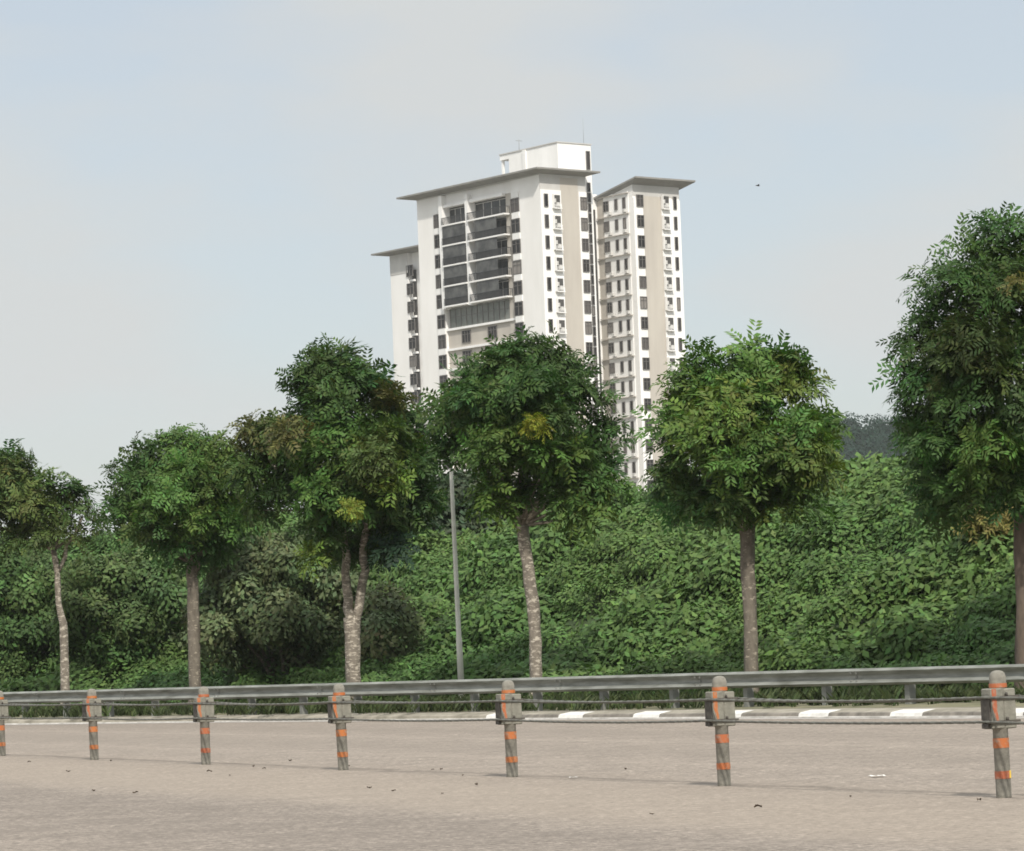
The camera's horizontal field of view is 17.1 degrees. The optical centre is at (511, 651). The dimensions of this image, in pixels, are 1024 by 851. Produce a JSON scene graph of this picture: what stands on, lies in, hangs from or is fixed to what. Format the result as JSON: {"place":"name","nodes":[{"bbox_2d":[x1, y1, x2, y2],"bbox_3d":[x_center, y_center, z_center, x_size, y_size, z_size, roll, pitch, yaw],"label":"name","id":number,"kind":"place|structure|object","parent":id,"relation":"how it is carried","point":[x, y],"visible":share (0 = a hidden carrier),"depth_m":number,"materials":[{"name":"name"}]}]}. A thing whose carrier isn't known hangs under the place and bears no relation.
{"place":"outdoors","nodes":[
{"label":"outdoors","id":0,"kind":"place"},
{"bbox_2d":[371,245,424,430],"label":"apartment block","id":1,"kind":"structure","parent":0,"point":[406,311],"depth_m":585.42,"materials":[{"name":"white paint"}]},
{"bbox_2d":[406,265,412,276],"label":"window","id":2,"kind":"structure","parent":1,"relation":"in","point":[410,267],"depth_m":584.39,"materials":[{"name":"grey glass"}]},
{"bbox_2d":[407,283,413,294],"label":"window","id":3,"kind":"structure","parent":1,"relation":"in","point":[410,286],"depth_m":584.39,"materials":[{"name":"grey glass"}]},
{"bbox_2d":[407,301,414,312],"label":"window","id":4,"kind":"structure","parent":1,"relation":"in","point":[410,305],"depth_m":584.39,"materials":[{"name":"grey glass"}]},
{"bbox_2d":[408,319,414,330],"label":"window","id":5,"kind":"structure","parent":1,"relation":"in","point":[411,323],"depth_m":584.39,"materials":[{"name":"grey glass"}]},
{"bbox_2d":[409,337,415,348],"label":"window","id":6,"kind":"structure","parent":1,"relation":"in","point":[412,341],"depth_m":584.39,"materials":[{"name":"grey glass"}]},
{"bbox_2d":[409,355,416,366],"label":"window","id":7,"kind":"structure","parent":1,"relation":"in","point":[412,359],"depth_m":584.39,"materials":[{"name":"grey glass"}]},
{"bbox_2d":[410,373,417,384],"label":"window","id":8,"kind":"structure","parent":1,"relation":"in","point":[413,377],"depth_m":584.39,"materials":[{"name":"grey glass"}]},
{"bbox_2d":[411,391,417,403],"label":"window","id":9,"kind":"structure","parent":1,"relation":"in","point":[415,393],"depth_m":584.25,"materials":[{"name":"grey glass"}]},
{"bbox_2d":[0,717,1023,850],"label":"road","id":10,"kind":"structure","parent":0,"point":[574,787],"depth_m":32.58,"materials":[{"name":"grey asphalt"}]},
{"bbox_2d":[0,691,10,755],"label":"bollard","id":11,"kind":"object","parent":10,"relation":"on","point":[3,711],"visible":0.98,"depth_m":52.50,"materials":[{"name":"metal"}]},
{"bbox_2d":[82,689,103,759],"bbox_3d":[-5.934,1.050,48.284,0.277,1.058,0.191,-2,-1,-27],"label":"bollard","id":12,"kind":"object","parent":10,"relation":"on","point":[93,711],"visible":0.99,"depth_m":48.23,"materials":[{"name":"metal"}]},
{"bbox_2d":[193,686,216,764],"bbox_3d":[-3.968,0.974,44.016,0.277,1.058,0.191,-2,0,-22],"label":"bollard","id":13,"kind":"object","parent":10,"relation":"on","point":[202,711],"visible":0.97,"depth_m":43.96,"materials":[{"name":"metal"}]},
{"bbox_2d":[10,695,1023,705],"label":"wire rope","id":14,"kind":"object","parent":13,"relation":"attached to","point":[745,698],"visible":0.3,"depth_m":35.30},
{"bbox_2d":[327,684,353,769],"bbox_3d":[-1.994,0.898,39.745,0.277,1.058,0.191,-3,0,-22],"label":"bollard","id":15,"kind":"object","parent":10,"relation":"on","point":[339,710],"visible":0.98,"depth_m":39.69,"materials":[{"name":"metal"}]},
{"bbox_2d":[25,718,899,724],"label":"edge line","id":16,"kind":"object","parent":10,"relation":"on","point":[581,719],"visible":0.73,"depth_m":62.07,"materials":[{"name":"paint"}]},
{"bbox_2d":[495,680,524,776],"bbox_3d":[-0.020,0.822,35.486,0.277,1.058,0.191,-3,-1,-22],"label":"bollard","id":17,"kind":"object","parent":10,"relation":"on","point":[506,710],"visible":0.97,"depth_m":35.43,"materials":[{"name":"concrete"}]},
{"bbox_2d":[4,708,1023,724],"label":"kerb","id":18,"kind":"structure","parent":10,"relation":"on","point":[911,713],"depth_m":62.70,"materials":[{"name":"concrete"}]},
{"bbox_2d":[704,676,738,785],"bbox_3d":[1.920,0.748,31.220,0.277,1.058,0.191,-2,-1,-24],"label":"bollard","id":19,"kind":"object","parent":10,"relation":"on","point":[720,710],"visible":0.93,"depth_m":31.17,"materials":[{"name":"concrete"}]},
{"bbox_2d":[980,670,1020,797],"bbox_3d":[3.861,0.673,26.947,0.277,1.058,0.191,-3,0,-26],"label":"bollard","id":20,"kind":"object","parent":10,"relation":"on","point":[998,710],"visible":0.97,"depth_m":26.89,"materials":[{"name":"concrete"}]},
{"bbox_2d":[0,696,1023,705],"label":"wire rope","id":21,"kind":"object","parent":20,"relation":"attached to","point":[826,701],"visible":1,"depth_m":33.33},
{"bbox_2d":[0,717,1023,724],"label":"wire rope","id":22,"kind":"object","parent":20,"relation":"attached to","point":[796,722],"visible":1,"depth_m":33.24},
{"bbox_2d":[0,0,1023,537],"label":"sky","id":23,"kind":"structure","parent":0,"point":[193,193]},
{"bbox_2d":[12,700,1023,717],"bbox_3d":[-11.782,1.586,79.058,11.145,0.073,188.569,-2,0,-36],"label":"verge","id":24,"kind":"structure","parent":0,"point":[954,704],"depth_m":59.26,"materials":[{"name":"soil"}]},
{"bbox_2d":[0,438,113,703],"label":"roadside tree","id":25,"kind":"object","parent":24,"relation":"on","point":[35,511],"visible":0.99,"depth_m":86.13,"materials":[{"name":"green plant"}]},
{"bbox_2d":[90,422,267,702],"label":"roadside tree","id":26,"kind":"object","parent":24,"relation":"on","point":[176,494],"visible":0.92,"depth_m":80.62,"materials":[{"name":"green plant"}]},
{"bbox_2d":[217,331,449,699],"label":"roadside tree","id":27,"kind":"object","parent":24,"relation":"on","point":[373,472],"visible":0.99,"depth_m":74.87,"materials":[{"name":"green plant"}]},
{"bbox_2d":[446,390,464,697],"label":"lamp pole","id":28,"kind":"object","parent":24,"relation":"on","point":[460,668],"visible":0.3,"depth_m":72.39,"materials":[{"name":"metal"}]},
{"bbox_2d":[3,664,1023,717],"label":"guardrail","id":29,"kind":"object","parent":24,"relation":"on","point":[908,678],"visible":0.9,"depth_m":65.32,"materials":[{"name":"metal"}]},
{"bbox_2d":[8,682,1023,717],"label":"grass","id":30,"kind":"structure","parent":24,"relation":"on","point":[876,692],"depth_m":67.21,"materials":[{"name":"green plant"}]},
{"bbox_2d":[415,320,640,697],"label":"roadside tree","id":31,"kind":"object","parent":24,"relation":"on","point":[529,399],"visible":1,"depth_m":69.25,"materials":[{"name":"green plant"}]},
{"bbox_2d":[630,319,857,691],"bbox_3d":[4.430,-2.527,63.800,4.264,7.496,3.394,-2,0,0],"label":"roadside tree","id":32,"kind":"object","parent":24,"relation":"on","point":[712,420],"visible":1,"depth_m":63.68,"materials":[{"name":"green plant"}]},
{"bbox_2d":[868,201,1023,691],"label":"roadside tree","id":33,"kind":"object","parent":24,"relation":"on","point":[968,364],"visible":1,"depth_m":57.66,"materials":[{"name":"green plant"}]},
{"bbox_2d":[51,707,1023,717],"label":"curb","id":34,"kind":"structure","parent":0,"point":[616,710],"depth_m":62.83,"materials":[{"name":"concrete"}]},
{"bbox_2d":[396,134,695,510],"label":"apartment tower","id":35,"kind":"structure","parent":0,"point":[537,237],"depth_m":518.62,"materials":[{"name":"paint"}]},
{"bbox_2d":[433,214,438,228],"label":"window","id":36,"kind":"structure","parent":35,"relation":"in","point":[435,217],"depth_m":525.25,"materials":[{"name":"grey glass"}]},
{"bbox_2d":[434,234,439,248],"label":"window","id":37,"kind":"structure","parent":35,"relation":"in","point":[436,237],"depth_m":525.38,"materials":[{"name":"grey glass"}]},
{"bbox_2d":[435,255,440,268],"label":"window","id":38,"kind":"structure","parent":35,"relation":"in","point":[437,257],"depth_m":525.38,"materials":[{"name":"grey glass"}]},
{"bbox_2d":[435,275,440,288],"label":"window","id":39,"kind":"structure","parent":35,"relation":"in","point":[438,277],"depth_m":525.25,"materials":[{"name":"grey glass"}]},
{"bbox_2d":[436,295,441,308],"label":"window","id":40,"kind":"structure","parent":35,"relation":"in","point":[439,297],"depth_m":525.25,"materials":[{"name":"grey glass"}]},
{"bbox_2d":[437,315,445,328],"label":"window","id":41,"kind":"structure","parent":35,"relation":"in","point":[441,318],"depth_m":524.99,"materials":[{"name":"grey glass"}]},
{"bbox_2d":[438,335,445,348],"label":"window","id":42,"kind":"structure","parent":35,"relation":"in","point":[442,338],"depth_m":524.99,"materials":[{"name":"grey glass"}]},
{"bbox_2d":[439,355,446,368],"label":"window","id":43,"kind":"structure","parent":35,"relation":"in","point":[443,358],"depth_m":524.93,"materials":[{"name":"grey glass"}]},
{"bbox_2d":[439,375,447,386],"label":"window","id":44,"kind":"structure","parent":35,"relation":"in","point":[443,378],"depth_m":525.12,"materials":[{"name":"grey glass"}]},
{"bbox_2d":[461,330,470,342],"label":"window","id":45,"kind":"structure","parent":35,"relation":"in","point":[466,334],"depth_m":520.78,"materials":[{"name":"grey glass"}]},
{"bbox_2d":[462,350,471,362],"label":"window","id":46,"kind":"structure","parent":35,"relation":"in","point":[467,353],"depth_m":521.04,"materials":[{"name":"grey glass"}]},
{"bbox_2d":[487,325,497,338],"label":"window","id":47,"kind":"structure","parent":35,"relation":"in","point":[492,330],"depth_m":515.72,"materials":[{"name":"grey glass"}]},
{"bbox_2d":[510,197,518,212],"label":"window","id":48,"kind":"structure","parent":35,"relation":"in","point":[514,203],"depth_m":509.59,"materials":[{"name":"grey glass"}]},
{"bbox_2d":[511,218,519,233],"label":"window","id":49,"kind":"structure","parent":35,"relation":"in","point":[515,223],"depth_m":509.59,"materials":[{"name":"grey glass"}]},
{"bbox_2d":[511,239,520,253],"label":"window","id":50,"kind":"structure","parent":35,"relation":"in","point":[516,244],"depth_m":509.59,"materials":[{"name":"grey glass"}]},
{"bbox_2d":[512,260,521,274],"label":"window","id":51,"kind":"structure","parent":35,"relation":"in","point":[516,265],"depth_m":509.59,"materials":[{"name":"grey glass"}]},
{"bbox_2d":[513,280,522,295],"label":"window","id":52,"kind":"structure","parent":35,"relation":"in","point":[517,286],"depth_m":509.59,"materials":[{"name":"grey glass"}]},
{"bbox_2d":[514,301,522,315],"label":"window","id":53,"kind":"structure","parent":35,"relation":"in","point":[518,306],"depth_m":509.59,"materials":[{"name":"grey glass"}]},
{"bbox_2d":[515,322,523,336],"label":"window","id":54,"kind":"structure","parent":35,"relation":"in","point":[520,324],"depth_m":509.59,"materials":[{"name":"grey glass"}]},
{"bbox_2d":[544,193,548,206],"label":"slit window","id":55,"kind":"structure","parent":35,"relation":"in","point":[545,195],"depth_m":505.38,"materials":[{"name":"black glass"}]},
{"bbox_2d":[544,214,548,227],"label":"slit window","id":56,"kind":"structure","parent":35,"relation":"in","point":[546,216],"depth_m":505.38,"materials":[{"name":"grey glass"}]},
{"bbox_2d":[545,235,549,248],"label":"slit window","id":57,"kind":"structure","parent":35,"relation":"in","point":[547,237],"depth_m":505.38,"materials":[{"name":"grey glass"}]},
{"bbox_2d":[546,256,550,269],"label":"slit window","id":58,"kind":"structure","parent":35,"relation":"in","point":[548,259],"depth_m":505.38,"materials":[{"name":"grey glass"}]},
{"bbox_2d":[547,277,551,289],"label":"slit window","id":59,"kind":"structure","parent":35,"relation":"in","point":[549,285],"depth_m":505.38,"materials":[{"name":"grey glass"}]},
{"bbox_2d":[548,298,552,310],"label":"slit window","id":60,"kind":"structure","parent":35,"relation":"in","point":[549,299],"depth_m":505.38,"materials":[{"name":"grey glass"}]},
{"bbox_2d":[580,197,587,209],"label":"window","id":61,"kind":"structure","parent":35,"relation":"in","point":[583,200],"depth_m":509.71,"materials":[{"name":"grey glass"}]},
{"bbox_2d":[581,218,587,230],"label":"window","id":62,"kind":"structure","parent":35,"relation":"in","point":[584,221],"depth_m":509.71,"materials":[{"name":"grey glass"}]},
{"bbox_2d":[582,238,588,250],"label":"window","id":63,"kind":"structure","parent":35,"relation":"in","point":[585,242],"depth_m":509.71,"materials":[{"name":"grey glass"}]},
{"bbox_2d":[582,259,589,271],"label":"window","id":64,"kind":"structure","parent":35,"relation":"in","point":[586,262],"depth_m":509.71,"materials":[{"name":"grey glass"}]},
{"bbox_2d":[583,280,590,292],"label":"window","id":65,"kind":"structure","parent":35,"relation":"in","point":[586,283],"depth_m":509.71,"materials":[{"name":"grey glass"}]},
{"bbox_2d":[584,301,591,313],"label":"window","id":66,"kind":"structure","parent":35,"relation":"in","point":[587,304],"depth_m":509.71,"materials":[{"name":"grey glass"}]},
{"bbox_2d":[585,321,591,333],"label":"window","id":67,"kind":"structure","parent":35,"relation":"in","point":[588,324],"depth_m":509.71,"materials":[{"name":"grey glass"}]},
{"bbox_2d":[586,151,590,169],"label":"slit window","id":68,"kind":"structure","parent":35,"relation":"in","point":[588,167],"depth_m":513.33,"materials":[{"name":"grey glass"}]},
{"bbox_2d":[586,342,592,354],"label":"window","id":69,"kind":"structure","parent":35,"relation":"in","point":[589,345],"depth_m":509.71,"materials":[{"name":"grey glass"}]},
{"bbox_2d":[603,201,608,211],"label":"window","id":70,"kind":"structure","parent":35,"relation":"in","point":[605,204],"depth_m":522.69,"materials":[{"name":"grey glass"}]},
{"bbox_2d":[604,221,609,232],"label":"window","id":71,"kind":"structure","parent":35,"relation":"in","point":[606,224],"depth_m":522.69,"materials":[{"name":"grey glass"}]},
{"bbox_2d":[604,241,610,252],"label":"window","id":72,"kind":"structure","parent":35,"relation":"in","point":[606,244],"depth_m":522.69,"materials":[{"name":"grey glass"}]},
{"bbox_2d":[605,262,610,272],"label":"window","id":73,"kind":"structure","parent":35,"relation":"in","point":[607,264],"depth_m":522.82,"materials":[{"name":"grey glass"}]},
{"bbox_2d":[606,282,611,292],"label":"window","id":74,"kind":"structure","parent":35,"relation":"in","point":[609,284],"depth_m":522.82,"materials":[{"name":"grey glass"}]},
{"bbox_2d":[607,302,612,312],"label":"window","id":75,"kind":"structure","parent":35,"relation":"in","point":[609,305],"depth_m":522.69,"materials":[{"name":"grey glass"}]},
{"bbox_2d":[607,322,613,332],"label":"window","id":76,"kind":"structure","parent":35,"relation":"in","point":[610,325],"depth_m":522.69,"materials":[{"name":"grey glass"}]},
{"bbox_2d":[608,342,613,353],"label":"window","id":77,"kind":"structure","parent":35,"relation":"in","point":[610,345],"depth_m":522.82,"materials":[{"name":"grey glass"}]},
{"bbox_2d":[609,363,614,373],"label":"window","id":78,"kind":"structure","parent":35,"relation":"in","point":[611,365],"depth_m":522.82,"materials":[{"name":"grey glass"}]},
{"bbox_2d":[636,194,643,206],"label":"window","id":79,"kind":"structure","parent":35,"relation":"in","point":[639,198],"depth_m":518.50,"materials":[{"name":"grey glass"}]},
{"bbox_2d":[637,215,644,226],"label":"window","id":80,"kind":"structure","parent":35,"relation":"in","point":[640,218],"depth_m":518.50,"materials":[{"name":"grey glass"}]},
{"bbox_2d":[638,235,644,247],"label":"window","id":81,"kind":"structure","parent":35,"relation":"in","point":[641,238],"depth_m":518.50,"materials":[{"name":"grey glass"}]},
{"bbox_2d":[638,256,645,267],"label":"window","id":82,"kind":"structure","parent":35,"relation":"in","point":[642,259],"depth_m":518.50,"materials":[{"name":"grey glass"}]},
{"bbox_2d":[639,276,646,287],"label":"window","id":83,"kind":"structure","parent":35,"relation":"in","point":[642,279],"depth_m":518.50,"materials":[{"name":"grey glass"}]},
{"bbox_2d":[640,296,647,308],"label":"window","id":84,"kind":"structure","parent":35,"relation":"in","point":[643,299],"depth_m":518.50,"materials":[{"name":"grey glass"}]},
{"bbox_2d":[641,317,647,328],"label":"window","id":85,"kind":"structure","parent":35,"relation":"in","point":[644,320],"depth_m":518.50,"materials":[{"name":"grey glass"}]},
{"bbox_2d":[641,337,648,349],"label":"window","id":86,"kind":"structure","parent":35,"relation":"in","point":[645,340],"depth_m":518.50,"materials":[{"name":"grey glass"}]},
{"bbox_2d":[642,357,649,369],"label":"window","id":87,"kind":"structure","parent":35,"relation":"in","point":[645,361],"depth_m":518.50,"materials":[{"name":"grey glass"}]},
{"bbox_2d":[643,378,650,389],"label":"window","id":88,"kind":"structure","parent":35,"relation":"in","point":[646,381],"depth_m":518.50,"materials":[{"name":"grey glass"}]},
{"bbox_2d":[644,398,650,410],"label":"window","id":89,"kind":"structure","parent":35,"relation":"in","point":[646,400],"depth_m":518.50,"materials":[{"name":"grey glass"}]},
{"bbox_2d":[646,459,653,470],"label":"window","id":90,"kind":"structure","parent":35,"relation":"in","point":[649,462],"depth_m":518.50,"materials":[{"name":"grey glass"}]},
{"bbox_2d":[673,196,676,209],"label":"slit window","id":91,"kind":"structure","parent":35,"relation":"in","point":[674,197],"depth_m":522.82,"materials":[{"name":"grey glass"}]},
{"bbox_2d":[674,217,677,229],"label":"slit window","id":92,"kind":"structure","parent":35,"relation":"in","point":[675,218],"depth_m":522.82,"materials":[{"name":"grey glass"}]},
{"bbox_2d":[674,237,678,249],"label":"slit window","id":93,"kind":"structure","parent":35,"relation":"in","point":[675,238],"depth_m":522.82,"materials":[{"name":"grey glass"}]},
{"bbox_2d":[675,257,678,269],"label":"slit window","id":94,"kind":"structure","parent":35,"relation":"in","point":[676,258],"depth_m":522.82,"materials":[{"name":"grey glass"}]},
{"bbox_2d":[676,277,679,289],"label":"slit window","id":95,"kind":"structure","parent":35,"relation":"in","point":[677,278],"depth_m":522.82,"materials":[{"name":"grey glass"}]},
{"bbox_2d":[677,297,680,310],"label":"slit window","id":96,"kind":"structure","parent":35,"relation":"in","point":[678,298],"depth_m":522.82,"materials":[{"name":"grey glass"}]},
{"bbox_2d":[677,318,681,330],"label":"slit window","id":97,"kind":"structure","parent":35,"relation":"in","point":[679,319],"depth_m":522.82,"materials":[{"name":"grey glass"}]},
{"bbox_2d":[111,495,1015,697],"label":"embankment","id":98,"kind":"structure","parent":0,"point":[572,623],"depth_m":75.69,"materials":[{"name":"plant"}]},
{"bbox_2d":[0,526,73,682],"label":"bushy tree","id":99,"kind":"object","parent":98,"relation":"on","point":[26,588],"visible":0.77,"depth_m":93.74,"materials":[{"name":"green plant"}]},
{"bbox_2d":[45,541,199,678],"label":"bushy tree","id":100,"kind":"object","parent":98,"relation":"on","point":[114,609],"visible":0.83,"depth_m":90.13,"materials":[{"name":"green plant"}]},
{"bbox_2d":[177,524,372,683],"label":"bushy tree","id":101,"kind":"object","parent":98,"relation":"on","point":[261,594],"visible":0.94,"depth_m":81.87,"materials":[{"name":"green plant"}]},
{"bbox_2d":[339,579,426,679],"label":"bushy tree","id":102,"kind":"object","parent":98,"relation":"on","point":[391,619],"visible":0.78,"depth_m":78.63,"materials":[{"name":"green plant"}]},
{"bbox_2d":[350,469,507,581],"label":"bushy tree","id":103,"kind":"object","parent":98,"relation":"on","point":[461,483],"visible":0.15,"depth_m":90.21,"materials":[{"name":"green plant"}]},
{"bbox_2d":[0,450,1015,717],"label":"undergrowth","id":104,"kind":"object","parent":98,"relation":"on","point":[896,630],"visible":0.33,"depth_m":73.51,"materials":[{"name":"green plant"}]},
{"bbox_2d":[949,504,1013,563],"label":"young tree","id":105,"kind":"object","parent":98,"relation":"on","point":[983,527],"visible":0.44,"depth_m":67.38,"materials":[{"name":"green plant"}]},
{"bbox_2d":[844,430,904,456],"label":"hill","id":106,"kind":"structure","parent":0,"point":[875,452],"depth_m":740.23,"materials":[{"name":"green plant"}]},
{"bbox_2d":[820,407,989,462],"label":"wood","id":107,"kind":"object","parent":106,"relation":"on","point":[869,440],"visible":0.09,"depth_m":743.89,"materials":[{"name":"green plant"}]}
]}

